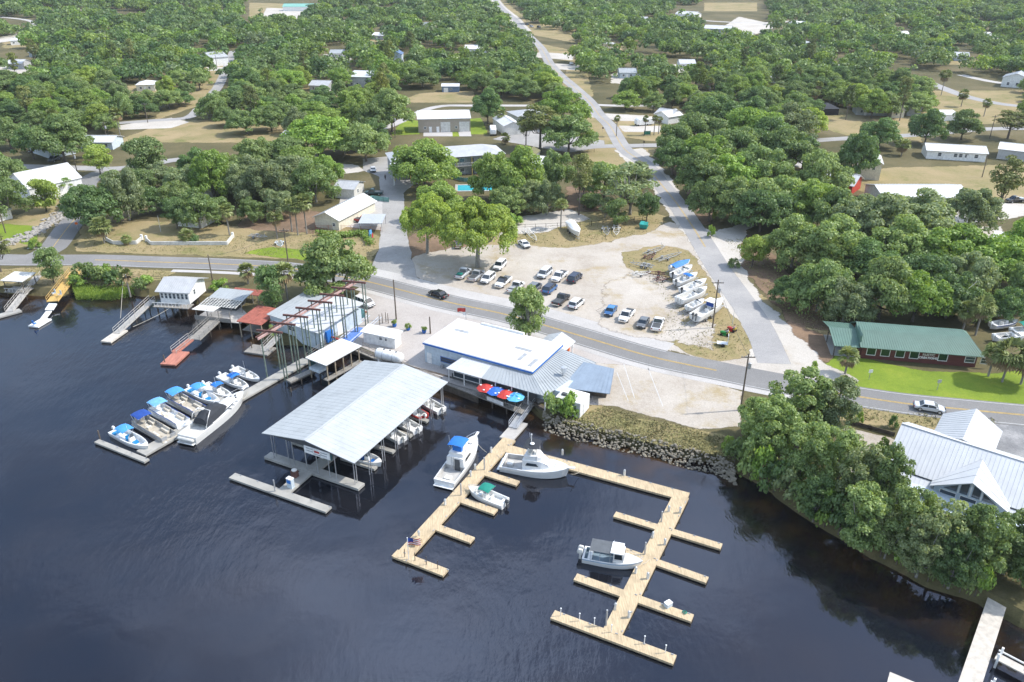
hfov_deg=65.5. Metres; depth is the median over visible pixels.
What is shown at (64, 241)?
road
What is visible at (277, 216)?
palm tree
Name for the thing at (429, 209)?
oak tree
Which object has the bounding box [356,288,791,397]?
pavement
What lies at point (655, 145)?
road
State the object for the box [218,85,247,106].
oak tree
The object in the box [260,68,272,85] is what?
pine tree
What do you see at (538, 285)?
suv
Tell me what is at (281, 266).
palm tree
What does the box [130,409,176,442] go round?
pontoon boat
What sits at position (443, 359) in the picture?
window
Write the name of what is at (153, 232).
dry grass
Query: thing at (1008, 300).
oak tree
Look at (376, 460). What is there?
open boat
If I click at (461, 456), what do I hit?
fishing cruiser
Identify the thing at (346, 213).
cottage
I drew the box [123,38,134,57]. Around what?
pine tree
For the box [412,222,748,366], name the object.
parking lot
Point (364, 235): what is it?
hedge
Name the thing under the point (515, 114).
workshop
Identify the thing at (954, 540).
broadleaf tree
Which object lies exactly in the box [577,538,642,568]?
cabin boat
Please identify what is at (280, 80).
oak tree
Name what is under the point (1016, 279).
oak tree
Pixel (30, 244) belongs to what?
shrub
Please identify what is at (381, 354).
propane tank
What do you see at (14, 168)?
oak tree
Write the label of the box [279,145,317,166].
oak tree
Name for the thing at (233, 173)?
oak tree
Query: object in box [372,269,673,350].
pavement
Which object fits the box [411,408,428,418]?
open boat
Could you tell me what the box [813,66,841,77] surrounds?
oak tree
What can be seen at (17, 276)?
pavilion
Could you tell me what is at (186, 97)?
oak tree
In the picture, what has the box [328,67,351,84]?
oak tree
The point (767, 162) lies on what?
oak tree
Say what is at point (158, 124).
sandy track
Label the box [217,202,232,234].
palm tree
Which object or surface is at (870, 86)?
oak tree
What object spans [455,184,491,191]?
swimming pool
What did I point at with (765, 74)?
oak tree
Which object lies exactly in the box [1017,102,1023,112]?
oak tree
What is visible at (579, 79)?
dry grass
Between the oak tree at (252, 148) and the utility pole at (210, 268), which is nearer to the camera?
the utility pole at (210, 268)
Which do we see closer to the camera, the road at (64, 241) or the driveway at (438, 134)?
the road at (64, 241)
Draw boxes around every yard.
[0,66,29,73]
[2,42,26,48]
[127,85,156,96]
[300,86,336,96]
[495,130,604,151]
[499,209,589,236]
[610,73,640,83]
[948,56,975,64]
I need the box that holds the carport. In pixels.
[358,214,385,228]
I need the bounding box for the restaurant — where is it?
[423,319,613,409]
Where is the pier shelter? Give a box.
[237,305,275,340]
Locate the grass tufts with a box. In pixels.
[0,216,994,458]
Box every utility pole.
[207,255,212,280]
[279,228,288,261]
[393,279,396,319]
[712,280,723,327]
[740,353,754,404]
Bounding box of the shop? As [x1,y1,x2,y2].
[823,321,986,366]
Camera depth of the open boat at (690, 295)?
166.47 m
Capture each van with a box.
[353,293,375,307]
[537,265,552,278]
[567,271,582,283]
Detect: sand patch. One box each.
[596,271,689,341]
[678,320,715,349]
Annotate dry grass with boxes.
[0,198,61,249]
[0,265,175,285]
[75,221,379,262]
[123,118,285,142]
[155,66,222,118]
[249,3,282,22]
[408,91,474,102]
[485,209,665,247]
[530,23,575,42]
[536,44,574,62]
[562,70,592,96]
[581,113,655,167]
[581,405,732,453]
[615,116,666,141]
[704,3,756,10]
[759,294,830,334]
[820,108,921,141]
[838,408,995,429]
[852,90,1023,127]
[859,164,1023,199]
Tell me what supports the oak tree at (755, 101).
on the ground at (1008, 592)
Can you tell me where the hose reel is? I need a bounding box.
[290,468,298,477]
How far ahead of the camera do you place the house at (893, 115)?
337.60 m
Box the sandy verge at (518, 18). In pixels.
[492,0,530,30]
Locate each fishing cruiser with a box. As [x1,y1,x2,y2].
[433,431,478,489]
[497,434,574,478]
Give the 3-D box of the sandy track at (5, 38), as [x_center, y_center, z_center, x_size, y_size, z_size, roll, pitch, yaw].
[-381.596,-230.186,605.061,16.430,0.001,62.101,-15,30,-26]
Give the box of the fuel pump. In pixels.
[286,476,294,488]
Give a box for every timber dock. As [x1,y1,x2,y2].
[392,437,519,577]
[496,443,721,665]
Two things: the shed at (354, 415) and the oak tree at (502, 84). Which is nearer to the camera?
the shed at (354, 415)
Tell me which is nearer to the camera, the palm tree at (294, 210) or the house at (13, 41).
the palm tree at (294, 210)
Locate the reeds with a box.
[71,279,134,300]
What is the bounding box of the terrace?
[475,390,533,414]
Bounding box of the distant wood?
[0,0,1023,84]
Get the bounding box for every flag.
[407,537,420,559]
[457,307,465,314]
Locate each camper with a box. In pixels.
[490,125,495,135]
[634,117,653,125]
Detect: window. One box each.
[440,356,456,363]
[453,371,480,383]
[525,463,537,466]
[866,348,876,355]
[880,349,890,356]
[895,351,905,357]
[909,352,919,358]
[937,354,947,361]
[939,488,956,496]
[944,485,957,491]
[959,484,969,494]
[959,495,976,504]
[964,356,975,362]
[971,486,981,498]
[980,357,986,363]
[982,494,994,504]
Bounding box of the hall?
[282,3,316,10]
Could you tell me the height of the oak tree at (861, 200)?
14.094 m
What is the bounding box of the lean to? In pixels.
[234,287,262,302]
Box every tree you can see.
[0,69,18,80]
[0,76,11,91]
[0,92,16,101]
[0,98,26,120]
[0,104,30,121]
[0,116,22,148]
[0,152,26,178]
[0,176,33,216]
[0,234,10,271]
[5,52,18,70]
[5,164,30,175]
[7,75,36,95]
[9,124,48,158]
[13,85,35,111]
[18,80,55,96]
[19,83,51,98]
[20,109,46,126]
[21,70,38,76]
[24,38,38,58]
[25,113,94,161]
[26,178,60,211]
[27,97,63,118]
[29,72,57,86]
[32,246,63,282]
[39,90,49,97]
[45,108,58,115]
[50,87,75,99]
[54,96,77,108]
[55,72,88,84]
[55,78,80,94]
[57,184,125,225]
[59,107,83,126]
[59,177,72,189]
[65,184,84,193]
[67,89,104,110]
[72,65,96,84]
[75,80,100,95]
[76,102,116,119]
[80,103,112,129]
[82,144,112,173]
[87,216,112,242]
[89,88,110,102]
[91,112,120,132]
[93,69,113,83]
[94,81,104,88]
[96,169,118,190]
[101,80,131,95]
[102,76,126,86]
[102,95,133,110]
[102,166,147,220]
[106,42,118,58]
[106,91,134,119]
[107,83,130,97]
[108,107,122,135]
[116,267,133,296]
[117,168,157,187]
[120,135,166,169]
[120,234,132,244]
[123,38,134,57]
[129,89,160,105]
[129,186,162,213]
[132,97,158,115]
[138,160,175,187]
[151,89,182,108]
[154,75,177,90]
[155,180,189,202]
[159,196,182,228]
[162,163,198,186]
[166,88,194,104]
[168,69,186,83]
[173,186,220,228]
[175,146,202,171]
[177,81,195,92]
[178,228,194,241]
[184,67,213,89]
[184,75,192,93]
[184,148,230,197]
[193,92,225,118]
[207,152,238,174]
[211,90,233,108]
[211,106,236,121]
[211,196,234,222]
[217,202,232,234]
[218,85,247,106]
[221,163,254,204]
[223,108,268,133]
[227,80,246,91]
[228,66,261,86]
[228,67,263,81]
[229,90,251,108]
[232,136,275,162]
[234,158,293,201]
[236,196,266,222]
[236,262,254,283]
[237,101,247,109]
[237,153,260,196]
[242,84,259,125]
[243,84,268,96]
[244,98,271,116]
[248,95,277,109]
[251,104,286,130]
[253,264,285,307]
[259,135,304,163]
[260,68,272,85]
[260,71,288,87]
[261,77,282,95]
[261,189,294,218]
[265,154,318,196]
[266,211,284,238]
[267,90,286,100]
[270,100,292,118]
[274,261,296,301]
[276,68,307,85]
[279,114,348,156]
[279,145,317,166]
[280,83,308,95]
[280,106,306,130]
[280,197,293,231]
[284,93,305,107]
[285,196,301,234]
[288,65,312,86]
[288,158,341,203]
[291,88,314,99]
[292,193,312,233]
[293,232,377,296]
[296,50,308,69]
[297,101,323,116]
[298,94,337,109]
[309,85,335,104]
[309,104,340,118]
[313,154,345,180]
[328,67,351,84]
[328,120,358,153]
[331,79,346,94]
[333,90,367,112]
[335,100,364,117]
[339,122,390,161]
[345,104,364,122]
[346,84,377,101]
[354,99,388,127]
[364,82,389,94]
[364,117,391,147]
[371,68,400,83]
[371,87,415,131]
[374,72,388,90]
[376,62,390,83]
[377,41,386,51]
[383,39,394,58]
[387,74,400,90]
[387,137,461,185]
[399,191,450,253]
[403,66,438,87]
[404,31,415,48]
[416,180,463,210]
[437,196,518,267]
[458,71,481,88]
[467,71,494,91]
[467,151,507,195]
[470,87,505,123]
[487,78,513,96]
[488,185,526,214]
[493,70,501,77]
[495,108,505,117]
[497,71,523,81]
[499,145,544,190]
[500,132,510,143]
[505,286,544,334]
[509,76,540,98]
[510,65,532,80]
[511,73,528,89]
[511,179,541,212]
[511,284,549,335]
[516,110,534,145]
[524,103,562,148]
[528,179,564,214]
[532,68,561,83]
[532,71,562,92]
[535,85,592,119]
[540,148,576,187]
[541,112,598,151]
[542,82,572,94]
[554,197,567,228]
[565,153,594,214]
[575,158,592,207]
[578,161,627,197]
[578,193,603,208]
[597,196,613,217]
[600,162,659,214]
[604,198,629,224]
[611,90,641,109]
[614,115,619,135]
[617,75,651,93]
[622,160,653,186]
[626,76,649,98]
[633,191,659,221]
[641,76,665,91]
[641,91,666,110]
[642,115,648,130]
[652,115,658,134]
[653,138,690,174]
[655,121,694,147]
[658,116,662,133]
[659,74,683,89]
[661,71,668,78]
[663,81,682,107]
[668,82,697,102]
[673,147,727,193]
[675,132,731,162]
[677,71,690,84]
[677,111,728,138]
[681,95,716,112]
[685,90,704,105]
[685,175,732,221]
[687,63,708,83]
[691,92,715,101]
[692,61,708,89]
[693,94,742,120]
[703,67,724,89]
[704,151,763,181]
[706,70,730,88]
[706,77,715,91]
[707,91,725,100]
[710,82,735,100]
[710,175,767,222]
[712,200,717,219]
[714,125,763,158]
[723,106,784,130]
[725,72,745,77]
[725,74,747,85]
[727,77,751,100]
[728,188,794,231]
[736,87,751,98]
[737,234,770,266]
[737,396,762,437]
[738,85,770,107]
[739,95,767,109]
[739,116,788,148]
[740,48,749,69]
[740,141,795,179]
[741,394,800,464]
[744,64,772,84]
[745,70,766,86]
[746,107,773,122]
[753,66,769,86]
[757,87,781,107]
[759,174,808,217]
[761,213,818,271]
[764,125,814,165]
[766,411,806,448]
[767,90,783,106]
[767,275,816,306]
[767,366,837,433]
[768,103,792,114]
[769,84,785,98]
[770,64,784,81]
[773,80,786,87]
[773,100,804,108]
[775,101,821,138]
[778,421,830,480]
[779,90,813,107]
[780,71,795,81]
[780,258,854,319]
[781,79,810,97]
[783,136,820,169]
[788,73,814,82]
[788,178,847,223]
[791,149,855,197]
[792,213,868,272]
[795,67,802,73]
[797,80,817,95]
[797,246,819,264]
[800,97,825,109]
[800,423,863,493]
[801,66,817,77]
[801,107,828,132]
[802,475,834,521]
[803,76,830,92]
[805,38,816,58]
[806,186,857,223]
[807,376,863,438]
[811,89,820,98]
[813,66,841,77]
[814,80,823,99]
[814,276,880,322]
[821,79,851,95]
[822,88,845,105]
[822,193,888,237]
[825,425,866,461]
[827,75,843,81]
[832,65,852,80]
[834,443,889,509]
[836,47,841,58]
[837,131,880,173]
[837,345,859,373]
[838,236,900,275]
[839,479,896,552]
[841,84,856,119]
[842,192,918,243]
[843,83,872,107]
[844,84,873,98]
[846,76,858,85]
[850,255,918,319]
[855,72,872,83]
[856,88,892,117]
[859,117,902,147]
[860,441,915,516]
[862,79,879,88]
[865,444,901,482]
[870,509,907,558]
[871,213,940,255]
[874,69,893,79]
[875,73,888,85]
[875,91,907,113]
[879,80,899,93]
[879,269,955,321]
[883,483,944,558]
[887,87,910,96]
[888,67,912,82]
[890,82,914,93]
[893,253,960,276]
[895,138,910,155]
[895,187,956,230]
[895,512,952,577]
[898,76,913,120]
[904,93,934,113]
[905,83,920,88]
[907,222,989,272]
[908,108,949,142]
[909,76,937,89]
[910,78,928,86]
[911,86,934,98]
[913,91,940,107]
[914,496,979,556]
[924,271,984,318]
[930,528,984,589]
[938,69,952,94]
[942,187,1008,235]
[944,108,985,139]
[950,250,1002,295]
[951,503,1016,580]
[956,299,977,329]
[958,88,968,105]
[958,286,998,323]
[969,295,998,335]
[970,234,1023,282]
[980,341,1008,376]
[982,98,992,115]
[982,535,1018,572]
[986,507,1023,580]
[989,154,1023,217]
[989,336,1023,381]
[992,109,1023,138]
[992,286,1023,320]
[1002,217,1023,237]
[1007,261,1023,292]
[1009,542,1023,587]
[1011,339,1023,384]
[1016,78,1023,90]
[1016,100,1023,110]
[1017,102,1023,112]
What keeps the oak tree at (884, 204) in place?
on the ground at (1008, 592)
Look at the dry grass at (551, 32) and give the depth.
636.46 m
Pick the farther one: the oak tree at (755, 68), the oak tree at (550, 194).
the oak tree at (755, 68)
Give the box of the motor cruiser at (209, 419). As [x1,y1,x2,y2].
[177,385,247,445]
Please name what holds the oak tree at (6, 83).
on the ground at (1008, 592)
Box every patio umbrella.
[477,383,493,392]
[487,386,504,395]
[497,389,513,403]
[507,392,524,401]
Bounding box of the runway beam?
[255,280,355,339]
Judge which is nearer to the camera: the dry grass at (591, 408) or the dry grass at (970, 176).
the dry grass at (591, 408)
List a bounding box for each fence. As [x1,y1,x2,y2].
[315,225,380,229]
[370,195,388,201]
[451,176,513,186]
[519,216,642,228]
[849,422,894,436]
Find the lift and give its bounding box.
[993,647,1023,674]
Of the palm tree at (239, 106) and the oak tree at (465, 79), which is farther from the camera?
the oak tree at (465, 79)
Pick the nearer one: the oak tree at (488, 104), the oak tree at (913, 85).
the oak tree at (488, 104)
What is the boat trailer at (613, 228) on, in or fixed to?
on the dry grass at (571, 242)
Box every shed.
[0,204,12,221]
[262,360,447,484]
[360,323,402,348]
[394,49,403,61]
[441,83,459,91]
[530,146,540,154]
[939,110,954,120]
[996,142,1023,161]
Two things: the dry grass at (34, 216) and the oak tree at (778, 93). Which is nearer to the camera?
the dry grass at (34, 216)
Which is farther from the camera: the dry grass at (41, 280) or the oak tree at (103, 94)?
the oak tree at (103, 94)
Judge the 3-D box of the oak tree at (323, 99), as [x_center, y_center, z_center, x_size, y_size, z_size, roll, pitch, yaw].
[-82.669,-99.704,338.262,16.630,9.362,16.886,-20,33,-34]
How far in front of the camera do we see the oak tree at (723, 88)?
354.97 m
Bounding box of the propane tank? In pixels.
[375,348,403,363]
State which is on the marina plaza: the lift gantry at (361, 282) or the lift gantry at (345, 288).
the lift gantry at (361, 282)
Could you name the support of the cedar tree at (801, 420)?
on the ground at (1008, 592)
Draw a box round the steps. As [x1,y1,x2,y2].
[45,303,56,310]
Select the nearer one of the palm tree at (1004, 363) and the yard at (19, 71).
the palm tree at (1004, 363)
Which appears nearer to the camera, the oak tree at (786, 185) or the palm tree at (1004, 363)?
the palm tree at (1004, 363)
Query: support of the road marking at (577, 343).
on the road at (735, 374)
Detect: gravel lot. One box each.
[846,429,893,471]
[995,424,1023,457]
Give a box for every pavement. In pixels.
[171,269,302,281]
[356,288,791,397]
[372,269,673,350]
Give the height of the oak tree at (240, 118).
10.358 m
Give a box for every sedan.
[370,166,375,171]
[428,289,448,298]
[518,239,530,247]
[604,304,617,316]
[636,316,649,328]
[913,400,945,414]
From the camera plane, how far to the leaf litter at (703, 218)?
220.34 m
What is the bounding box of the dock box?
[664,599,672,608]
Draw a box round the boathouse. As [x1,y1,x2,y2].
[152,276,206,316]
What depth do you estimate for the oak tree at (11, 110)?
321.55 m
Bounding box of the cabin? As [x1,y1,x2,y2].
[827,173,864,193]
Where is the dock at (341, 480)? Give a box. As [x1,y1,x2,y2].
[264,402,444,490]
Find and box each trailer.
[249,233,266,238]
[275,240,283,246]
[523,228,536,240]
[601,225,609,234]
[612,224,620,234]
[630,260,654,268]
[630,270,649,276]
[642,246,664,253]
[643,253,654,259]
[646,269,665,275]
[652,276,669,282]
[654,250,681,261]
[689,305,723,323]
[708,335,728,346]
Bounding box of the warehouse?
[864,184,962,200]
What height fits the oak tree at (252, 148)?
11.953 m
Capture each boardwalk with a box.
[355,342,408,365]
[400,362,482,402]
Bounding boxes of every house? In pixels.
[7,59,30,68]
[9,37,19,44]
[28,145,75,157]
[81,135,123,149]
[136,80,155,90]
[178,210,216,227]
[199,51,228,65]
[199,188,212,197]
[308,80,334,90]
[329,49,345,57]
[347,70,373,86]
[372,32,384,39]
[465,45,486,52]
[602,42,613,47]
[617,68,636,77]
[654,109,682,123]
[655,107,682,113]
[675,11,701,16]
[677,59,695,68]
[704,25,733,32]
[852,105,887,115]
[856,155,883,180]
[887,104,905,117]
[921,143,988,161]
[952,52,969,60]
[1000,71,1023,87]
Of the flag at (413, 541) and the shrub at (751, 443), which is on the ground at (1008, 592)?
the shrub at (751, 443)
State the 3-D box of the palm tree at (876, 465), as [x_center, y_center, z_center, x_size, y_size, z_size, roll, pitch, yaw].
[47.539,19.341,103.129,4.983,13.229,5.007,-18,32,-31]
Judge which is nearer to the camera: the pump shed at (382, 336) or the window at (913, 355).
the window at (913, 355)
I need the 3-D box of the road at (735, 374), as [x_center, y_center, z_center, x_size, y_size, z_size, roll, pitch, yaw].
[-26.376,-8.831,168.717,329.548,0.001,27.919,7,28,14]
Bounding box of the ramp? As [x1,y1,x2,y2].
[336,315,381,341]
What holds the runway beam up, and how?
attached to the lift gantry at (299, 316)
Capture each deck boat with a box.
[108,423,147,448]
[184,382,218,404]
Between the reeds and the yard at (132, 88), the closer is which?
the reeds
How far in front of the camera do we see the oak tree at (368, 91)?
346.72 m
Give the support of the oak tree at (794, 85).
on the ground at (1008, 592)
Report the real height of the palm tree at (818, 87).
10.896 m
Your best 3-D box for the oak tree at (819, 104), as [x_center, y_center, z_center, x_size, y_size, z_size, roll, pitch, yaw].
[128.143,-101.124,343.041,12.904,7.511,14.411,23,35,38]
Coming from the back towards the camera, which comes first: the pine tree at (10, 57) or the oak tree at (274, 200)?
the pine tree at (10, 57)
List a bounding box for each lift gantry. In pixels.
[256,329,287,380]
[269,321,300,373]
[283,314,311,362]
[295,307,323,356]
[307,300,335,344]
[319,293,347,337]
[331,286,357,331]
[342,280,368,325]
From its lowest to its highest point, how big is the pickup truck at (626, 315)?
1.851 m
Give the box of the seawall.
[351,348,543,410]
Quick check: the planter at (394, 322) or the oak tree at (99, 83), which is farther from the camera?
the oak tree at (99, 83)
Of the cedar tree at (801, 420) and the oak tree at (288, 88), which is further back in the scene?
the oak tree at (288, 88)
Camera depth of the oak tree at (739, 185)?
207.20 m
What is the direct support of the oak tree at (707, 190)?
on the ground at (1008, 592)
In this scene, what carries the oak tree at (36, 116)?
on the ground at (1008, 592)
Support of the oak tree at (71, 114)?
on the ground at (1008, 592)
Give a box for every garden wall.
[105,234,142,243]
[144,232,233,244]
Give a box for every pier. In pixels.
[45,268,79,301]
[188,314,221,340]
[958,598,1005,681]
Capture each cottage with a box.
[313,193,376,229]
[334,180,364,197]
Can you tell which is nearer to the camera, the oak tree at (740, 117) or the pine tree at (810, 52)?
the oak tree at (740, 117)
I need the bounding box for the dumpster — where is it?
[639,221,648,228]
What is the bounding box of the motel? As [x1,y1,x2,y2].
[385,144,505,185]
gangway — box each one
[4,271,40,311]
[40,311,51,318]
[112,295,154,333]
[170,333,193,352]
[260,333,279,351]
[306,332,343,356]
[509,396,534,428]
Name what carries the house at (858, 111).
on the ground at (1008, 592)
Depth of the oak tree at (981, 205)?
201.10 m
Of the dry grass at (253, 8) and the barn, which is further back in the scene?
the dry grass at (253, 8)
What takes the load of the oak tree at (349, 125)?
on the ground at (1008, 592)
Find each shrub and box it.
[27,238,41,248]
[65,274,87,285]
[67,262,95,281]
[81,268,97,280]
[90,265,108,280]
[100,263,118,277]
[102,264,124,284]
[130,277,147,289]
[138,274,152,282]
[190,233,199,240]
[208,278,227,290]
[509,213,524,223]
[543,391,564,416]
[557,390,578,419]
[707,225,715,236]
[721,435,733,448]
[723,436,746,464]
[727,257,740,267]
[736,435,765,477]
[749,445,776,482]
[756,456,790,493]
[770,463,797,504]
[790,477,808,505]
[794,493,831,512]
[812,360,817,369]
[814,485,840,526]
[818,303,829,320]
[828,493,857,534]
[848,514,882,550]
[856,411,863,422]
[870,525,897,556]
[876,436,889,445]
[887,414,898,429]
[893,538,907,565]
[910,550,926,572]
[925,544,944,581]
[926,552,965,586]
[956,553,981,595]
[973,563,996,596]
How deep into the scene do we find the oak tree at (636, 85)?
364.76 m
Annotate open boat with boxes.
[201,380,231,397]
[216,371,248,389]
[229,363,259,381]
[358,452,381,466]
[385,428,407,444]
[397,418,422,434]
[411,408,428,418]
[421,398,445,414]
[469,482,508,509]
[565,219,579,235]
[668,259,689,271]
[669,265,691,278]
[673,272,696,285]
[674,286,706,303]
[678,278,705,292]
[684,299,703,311]
[689,297,722,321]
[988,318,1018,328]
[991,330,1023,340]
[1008,321,1023,331]
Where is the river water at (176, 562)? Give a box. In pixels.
[0,292,1023,681]
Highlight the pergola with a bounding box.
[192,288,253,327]
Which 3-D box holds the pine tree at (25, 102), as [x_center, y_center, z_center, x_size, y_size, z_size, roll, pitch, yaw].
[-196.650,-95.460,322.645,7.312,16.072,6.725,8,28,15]
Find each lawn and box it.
[0,224,37,244]
[247,247,306,259]
[391,120,419,134]
[470,118,486,133]
[825,356,1023,403]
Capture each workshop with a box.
[267,288,363,348]
[492,113,521,134]
[506,109,546,120]
[993,231,1002,237]
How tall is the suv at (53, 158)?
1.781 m
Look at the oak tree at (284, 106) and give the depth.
325.43 m
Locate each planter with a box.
[391,320,396,326]
[404,323,411,330]
[421,326,426,333]
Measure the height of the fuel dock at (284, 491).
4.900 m
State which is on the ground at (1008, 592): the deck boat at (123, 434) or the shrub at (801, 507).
the shrub at (801, 507)
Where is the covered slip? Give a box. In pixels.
[305,338,361,384]
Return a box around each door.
[337,320,345,335]
[366,334,370,343]
[427,352,431,363]
[441,122,449,131]
[454,459,459,470]
[459,122,469,131]
[505,128,511,134]
[583,400,586,413]
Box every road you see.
[0,254,1023,425]
[1,17,36,26]
[22,158,179,170]
[26,170,118,254]
[119,51,234,123]
[384,105,526,128]
[493,0,790,363]
[566,127,1023,149]
[598,104,652,106]
[706,20,787,22]
[931,83,1017,106]
[959,75,1001,83]
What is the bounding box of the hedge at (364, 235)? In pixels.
[315,229,375,245]
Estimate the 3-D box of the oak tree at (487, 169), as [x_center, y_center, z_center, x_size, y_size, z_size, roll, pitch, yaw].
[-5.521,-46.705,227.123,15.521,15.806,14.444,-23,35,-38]
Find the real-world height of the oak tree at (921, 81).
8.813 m
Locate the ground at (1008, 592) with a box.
[0,0,1023,628]
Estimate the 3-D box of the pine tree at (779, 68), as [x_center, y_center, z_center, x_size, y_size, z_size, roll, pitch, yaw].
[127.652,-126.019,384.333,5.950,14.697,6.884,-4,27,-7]
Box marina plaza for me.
[345,291,631,404]
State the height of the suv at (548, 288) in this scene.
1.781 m
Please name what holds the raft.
on the river water at (176, 562)
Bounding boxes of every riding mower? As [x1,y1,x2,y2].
[720,330,729,336]
[726,326,736,332]
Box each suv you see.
[48,154,60,161]
[480,270,495,283]
[493,258,506,270]
[526,281,541,289]
[541,282,557,294]
[568,297,584,309]
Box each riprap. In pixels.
[0,201,65,246]
[542,410,736,485]
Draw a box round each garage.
[417,110,470,132]
[904,106,921,115]
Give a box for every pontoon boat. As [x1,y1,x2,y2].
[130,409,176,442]
[147,396,190,429]
[165,386,205,417]
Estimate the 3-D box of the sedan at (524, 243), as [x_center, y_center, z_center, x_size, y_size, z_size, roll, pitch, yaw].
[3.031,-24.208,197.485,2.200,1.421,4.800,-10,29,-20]
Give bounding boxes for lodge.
[891,409,1023,555]
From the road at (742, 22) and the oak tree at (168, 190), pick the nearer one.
the oak tree at (168, 190)
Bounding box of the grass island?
[622,245,751,360]
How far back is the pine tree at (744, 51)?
421.37 m
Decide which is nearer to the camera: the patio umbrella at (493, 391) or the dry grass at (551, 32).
the patio umbrella at (493, 391)
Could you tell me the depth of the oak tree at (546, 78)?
378.06 m
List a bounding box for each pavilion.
[0,271,36,296]
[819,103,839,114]
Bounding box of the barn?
[9,162,81,198]
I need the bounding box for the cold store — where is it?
[556,387,589,417]
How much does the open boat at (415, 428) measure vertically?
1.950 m
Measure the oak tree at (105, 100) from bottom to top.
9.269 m
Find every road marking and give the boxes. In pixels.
[0,264,1023,424]
[109,260,715,370]
[122,260,714,369]
[205,258,664,351]
[531,37,705,246]
[541,48,704,246]
[814,380,1023,405]
[838,393,1017,414]
[860,396,1023,414]
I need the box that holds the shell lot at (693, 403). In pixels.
[593,363,741,428]
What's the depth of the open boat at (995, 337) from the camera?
150.31 m
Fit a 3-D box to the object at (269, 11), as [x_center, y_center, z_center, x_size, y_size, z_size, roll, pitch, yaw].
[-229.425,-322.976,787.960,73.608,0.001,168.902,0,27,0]
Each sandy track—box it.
[0,34,16,41]
[119,120,187,129]
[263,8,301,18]
[342,164,363,173]
[536,52,574,59]
[555,63,582,69]
[592,113,643,120]
[619,126,660,131]
[727,17,772,33]
[951,203,1023,237]
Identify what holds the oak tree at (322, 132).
on the ground at (1008, 592)
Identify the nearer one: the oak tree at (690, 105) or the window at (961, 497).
the window at (961, 497)
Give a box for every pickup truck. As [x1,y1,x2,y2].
[364,188,383,194]
[454,267,471,278]
[455,240,462,247]
[467,269,484,280]
[494,275,511,287]
[507,280,524,291]
[551,270,567,281]
[551,292,570,305]
[618,308,634,322]
[650,316,664,331]
[1005,195,1023,202]
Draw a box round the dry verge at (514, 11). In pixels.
[500,0,538,30]
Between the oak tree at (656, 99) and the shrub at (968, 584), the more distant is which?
the oak tree at (656, 99)
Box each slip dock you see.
[94,358,307,463]
[286,370,315,391]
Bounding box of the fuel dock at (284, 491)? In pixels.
[229,470,331,513]
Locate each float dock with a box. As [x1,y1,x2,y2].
[0,309,21,318]
[28,318,51,327]
[101,330,127,343]
[160,351,189,365]
[887,672,912,681]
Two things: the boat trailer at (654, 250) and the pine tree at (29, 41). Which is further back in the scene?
the pine tree at (29, 41)
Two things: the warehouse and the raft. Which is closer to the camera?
the raft
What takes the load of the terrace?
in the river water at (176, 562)
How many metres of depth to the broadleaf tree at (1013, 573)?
92.08 m
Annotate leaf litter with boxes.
[237,207,324,233]
[408,228,470,258]
[566,186,600,211]
[663,161,717,225]
[740,234,829,329]
[786,320,832,361]
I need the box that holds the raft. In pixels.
[244,342,275,356]
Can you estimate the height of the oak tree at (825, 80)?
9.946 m
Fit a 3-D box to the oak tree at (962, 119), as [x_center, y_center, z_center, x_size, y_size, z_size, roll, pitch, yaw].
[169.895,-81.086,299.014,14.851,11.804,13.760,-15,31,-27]
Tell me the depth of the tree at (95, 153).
253.65 m
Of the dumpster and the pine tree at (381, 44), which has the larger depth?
the pine tree at (381, 44)
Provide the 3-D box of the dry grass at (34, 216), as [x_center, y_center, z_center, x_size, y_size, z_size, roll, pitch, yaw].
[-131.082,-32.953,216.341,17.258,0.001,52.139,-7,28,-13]
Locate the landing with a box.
[499,422,527,439]
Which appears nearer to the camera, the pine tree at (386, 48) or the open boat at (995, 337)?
the open boat at (995, 337)
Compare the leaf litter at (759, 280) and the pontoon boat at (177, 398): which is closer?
the pontoon boat at (177, 398)
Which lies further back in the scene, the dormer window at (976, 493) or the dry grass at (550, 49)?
the dry grass at (550, 49)
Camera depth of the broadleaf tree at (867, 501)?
97.07 m
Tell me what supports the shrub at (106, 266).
on the ground at (1008, 592)
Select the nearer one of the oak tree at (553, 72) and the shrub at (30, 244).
the shrub at (30, 244)
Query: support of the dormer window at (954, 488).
in the lodge
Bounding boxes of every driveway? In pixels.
[340,198,382,229]
[363,156,476,277]
[423,132,452,135]
[459,131,470,135]
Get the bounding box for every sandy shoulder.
[615,148,679,224]
[678,224,858,380]
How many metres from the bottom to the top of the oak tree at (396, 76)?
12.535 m

